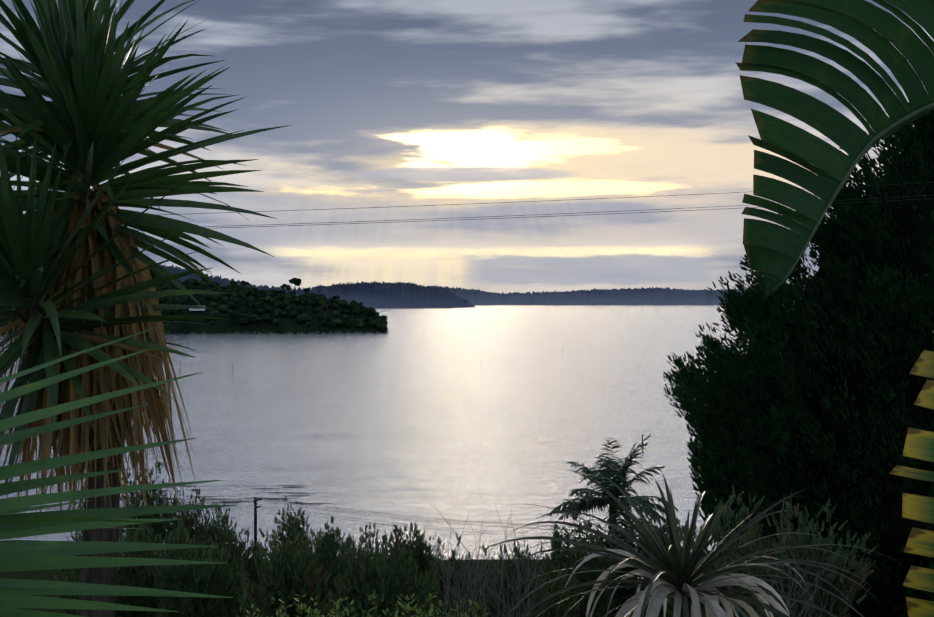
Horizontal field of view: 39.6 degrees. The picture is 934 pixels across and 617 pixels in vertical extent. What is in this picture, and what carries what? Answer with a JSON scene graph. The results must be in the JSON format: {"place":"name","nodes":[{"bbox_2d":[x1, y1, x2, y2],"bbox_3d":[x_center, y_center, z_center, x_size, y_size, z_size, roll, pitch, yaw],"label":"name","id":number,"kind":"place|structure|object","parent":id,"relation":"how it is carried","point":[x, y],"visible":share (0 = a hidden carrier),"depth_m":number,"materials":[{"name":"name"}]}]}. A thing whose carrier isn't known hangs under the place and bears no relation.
{"place":"outdoors","nodes":[
{"label":"outdoors","id":0,"kind":"place"},
{"bbox_2d":[0,272,386,332],"bbox_3d":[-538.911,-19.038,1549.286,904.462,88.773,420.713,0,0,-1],"label":"headland","id":1,"kind":"structure","parent":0,"point":[230,324],"depth_m":1379.51,"materials":[{"name":"green plant"}]},
{"bbox_2d":[189,305,204,310],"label":"house","id":2,"kind":"structure","parent":1,"relation":"on","point":[193,309],"depth_m":1391.96,"materials":[{"name":"white wood"}]},
{"bbox_2d":[12,268,389,332],"bbox_3d":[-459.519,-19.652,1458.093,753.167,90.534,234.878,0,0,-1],"label":"headland bush","id":3,"kind":"object","parent":1,"relation":"on","point":[377,321],"visible":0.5,"depth_m":1435.13,"materials":[{"name":"green plant"}]},
{"bbox_2d":[141,264,300,292],"bbox_3d":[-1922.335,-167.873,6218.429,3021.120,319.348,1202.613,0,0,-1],"label":"ridge","id":4,"kind":"structure","parent":0,"point":[176,269],"depth_m":6023.40,"materials":[{"name":"grey"}]},
{"bbox_2d":[0,559,669,616],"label":"hillside ground","id":5,"kind":"structure","parent":0,"point":[40,575],"depth_m":160.28,"materials":[{"name":"green plant"}]},
{"bbox_2d":[66,499,129,577],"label":"manuka bush","id":6,"kind":"object","parent":5,"relation":"on","point":[76,533],"visible":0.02,"depth_m":43.60,"materials":[{"name":"green plant"}]},
{"bbox_2d":[49,521,185,616],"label":"manuka bush","id":7,"kind":"object","parent":5,"relation":"on","point":[128,575],"visible":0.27,"depth_m":26.28,"materials":[{"name":"green plant"}]},
{"bbox_2d":[0,323,238,616],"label":"palm frond","id":8,"kind":"object","parent":5,"relation":"on","point":[21,555],"visible":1,"depth_m":2.35,"materials":[{"name":"green plant"}]},
{"bbox_2d":[0,0,290,616],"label":"cabbage tree","id":9,"kind":"object","parent":5,"relation":"on","point":[75,258],"visible":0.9,"depth_m":6.23,"materials":[{"name":"green plant"}]},
{"bbox_2d":[119,461,196,615],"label":"manuka bush","id":10,"kind":"object","parent":5,"relation":"on","point":[159,528],"visible":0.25,"depth_m":39.67,"materials":[{"name":"green plant"}]},
{"bbox_2d":[163,480,237,572],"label":"manuka bush","id":11,"kind":"object","parent":5,"relation":"on","point":[200,532],"visible":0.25,"depth_m":42.61,"materials":[{"name":"green plant"}]},
{"bbox_2d":[153,528,250,616],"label":"manuka bush","id":12,"kind":"object","parent":5,"relation":"on","point":[197,578],"visible":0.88,"depth_m":25.30,"materials":[{"name":"green plant"}]},
{"bbox_2d":[210,519,277,616],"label":"manuka bush","id":13,"kind":"object","parent":5,"relation":"on","point":[230,539],"visible":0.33,"depth_m":37.54,"materials":[{"name":"green plant"}]},
{"bbox_2d":[252,497,261,575],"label":"power pole","id":14,"kind":"object","parent":5,"relation":"on","point":[254,501],"depth_m":157.26,"materials":[{"name":"brown wood"}]},
{"bbox_2d":[237,527,329,616],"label":"manuka bush","id":15,"kind":"object","parent":5,"relation":"on","point":[283,579],"visible":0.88,"depth_m":23.50,"materials":[{"name":"green plant"}]},
{"bbox_2d":[261,496,339,576],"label":"manuka bush","id":16,"kind":"object","parent":5,"relation":"on","point":[291,526],"visible":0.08,"depth_m":40.82,"materials":[{"name":"green plant"}]},
{"bbox_2d":[295,516,354,616],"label":"manuka bush","id":17,"kind":"object","parent":5,"relation":"on","point":[329,558],"visible":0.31,"depth_m":32.41,"materials":[{"name":"green plant"}]},
{"bbox_2d":[236,593,489,616],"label":"low shrubs","id":18,"kind":"object","parent":5,"relation":"on","point":[316,612],"visible":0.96,"depth_m":11.90,"materials":[{"name":"green plant"}]},
{"bbox_2d":[335,522,414,599],"bbox_3d":[-2.536,7.747,35.834,2.305,3.825,2.223,0,0,-1],"label":"manuka bush","id":19,"kind":"object","parent":5,"relation":"on","point":[364,540],"visible":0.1,"depth_m":35.86,"materials":[{"name":"green plant"}]},
{"bbox_2d":[327,530,440,616],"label":"manuka bush","id":20,"kind":"object","parent":5,"relation":"on","point":[385,583],"visible":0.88,"depth_m":21.73,"materials":[{"name":"green plant"}]},
{"bbox_2d":[386,521,448,616],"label":"manuka bush","id":21,"kind":"object","parent":5,"relation":"on","point":[419,555],"visible":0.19,"depth_m":36.55,"materials":[{"name":"green plant"}]},
{"bbox_2d":[416,532,501,616],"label":"manuka bush","id":22,"kind":"object","parent":5,"relation":"on","point":[441,572],"visible":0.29,"depth_m":29.77,"materials":[{"name":"green plant"}]},
{"bbox_2d":[403,506,561,616],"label":"grass","id":23,"kind":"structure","parent":5,"relation":"on","point":[481,589],"depth_m":12.51,"materials":[{"name":"green plant"}]},
{"bbox_2d":[473,536,579,616],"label":"manuka bush","id":24,"kind":"object","parent":5,"relation":"on","point":[509,570],"visible":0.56,"depth_m":26.87,"materials":[{"name":"green plant"}]},
{"bbox_2d":[541,521,620,616],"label":"manuka bush","id":25,"kind":"object","parent":5,"relation":"on","point":[583,577],"visible":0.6,"depth_m":39.89,"materials":[{"name":"green plant"}]},
{"bbox_2d":[548,434,678,540],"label":"tree fern","id":26,"kind":"object","parent":5,"relation":"on","point":[587,503],"visible":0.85,"depth_m":51.69,"materials":[{"name":"green plant"}]},
{"bbox_2d":[549,516,683,616],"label":"broadleaf shrub","id":27,"kind":"object","parent":5,"relation":"on","point":[621,595],"visible":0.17,"depth_m":47.27,"materials":[{"name":"green plant"}]},
{"bbox_2d":[479,469,907,616],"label":"bronze cordyline","id":28,"kind":"object","parent":5,"relation":"on","point":[675,577],"visible":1,"depth_m":6.63,"materials":[{"name":"grey plant"}]},
{"bbox_2d":[662,485,817,616],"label":"manuka bush","id":29,"kind":"object","parent":5,"relation":"on","point":[724,533],"visible":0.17,"depth_m":20.01,"materials":[{"name":"green plant"}]},
{"bbox_2d":[716,494,848,616],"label":"shrub","id":30,"kind":"object","parent":5,"relation":"on","point":[792,605],"visible":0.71,"depth_m":11.24,"materials":[{"name":"green plant"}]},
{"bbox_2d":[662,102,933,616],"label":"conifer tree","id":31,"kind":"object","parent":5,"relation":"on","point":[820,384],"visible":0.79,"depth_m":25.17,"materials":[{"name":"green plant"}]},
{"bbox_2d":[736,491,876,616],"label":"manuka bush","id":32,"kind":"object","parent":5,"relation":"on","point":[837,581],"visible":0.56,"depth_m":16.79,"materials":[{"name":"green plant"}]},
{"bbox_2d":[735,0,933,298],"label":"banana leaf","id":33,"kind":"object","parent":5,"relation":"on","point":[774,252],"visible":1,"depth_m":4.37,"materials":[{"name":"green plant"}]},
{"bbox_2d":[889,331,933,616],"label":"palm frond","id":34,"kind":"object","parent":5,"relation":"on","point":[919,444],"visible":1,"depth_m":2.00,"materials":[{"name":"yellow plant"}]},
{"bbox_2d":[0,305,768,559],"bbox_3d":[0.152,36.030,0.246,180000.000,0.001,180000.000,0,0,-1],"label":"sea water","id":35,"kind":"structure","parent":0,"point":[479,413],"depth_m":385.92,"materials":[{"name":"grey liquid"}]},
{"bbox_2d":[120,485,339,504],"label":"shore reef rocks","id":36,"kind":"object","parent":35,"relation":"in","point":[262,498],"visible":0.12,"depth_m":235.51,"materials":[{"name":"grey stone"}]},
{"bbox_2d":[295,281,477,307],"bbox_3d":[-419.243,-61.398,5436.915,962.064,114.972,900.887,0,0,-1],"label":"hill","id":37,"kind":"structure","parent":0,"point":[374,294],"depth_m":5133.20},
{"bbox_2d":[0,0,933,293],"label":"sky","id":38,"kind":"structure","parent":0,"point":[386,104],"materials":[{"name":"grey"}]},
{"bbox_2d":[137,182,933,230],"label":"power lines","id":39,"kind":"object","parent":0,"point":[517,215],"visible":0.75,"depth_m":18.84,"materials":[{"name":"black metal"}]},
{"bbox_2d":[430,285,803,304],"bbox_3d":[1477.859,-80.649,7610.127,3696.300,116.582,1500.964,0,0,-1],"label":"shore hills","id":40,"kind":"structure","parent":0,"point":[650,296],"depth_m":7063.50,"materials":[{"name":"grey"}]},
{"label":"power pole on the shore","id":41,"kind":"object","parent":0,"visible":0},
{"bbox_2d":[39,497,695,539],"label":"power line","id":42,"kind":"object","parent":41,"relation":"attached to","point":[185,503],"visible":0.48,"depth_m":152.83,"materials":[{"name":"black metal"}]}
]}

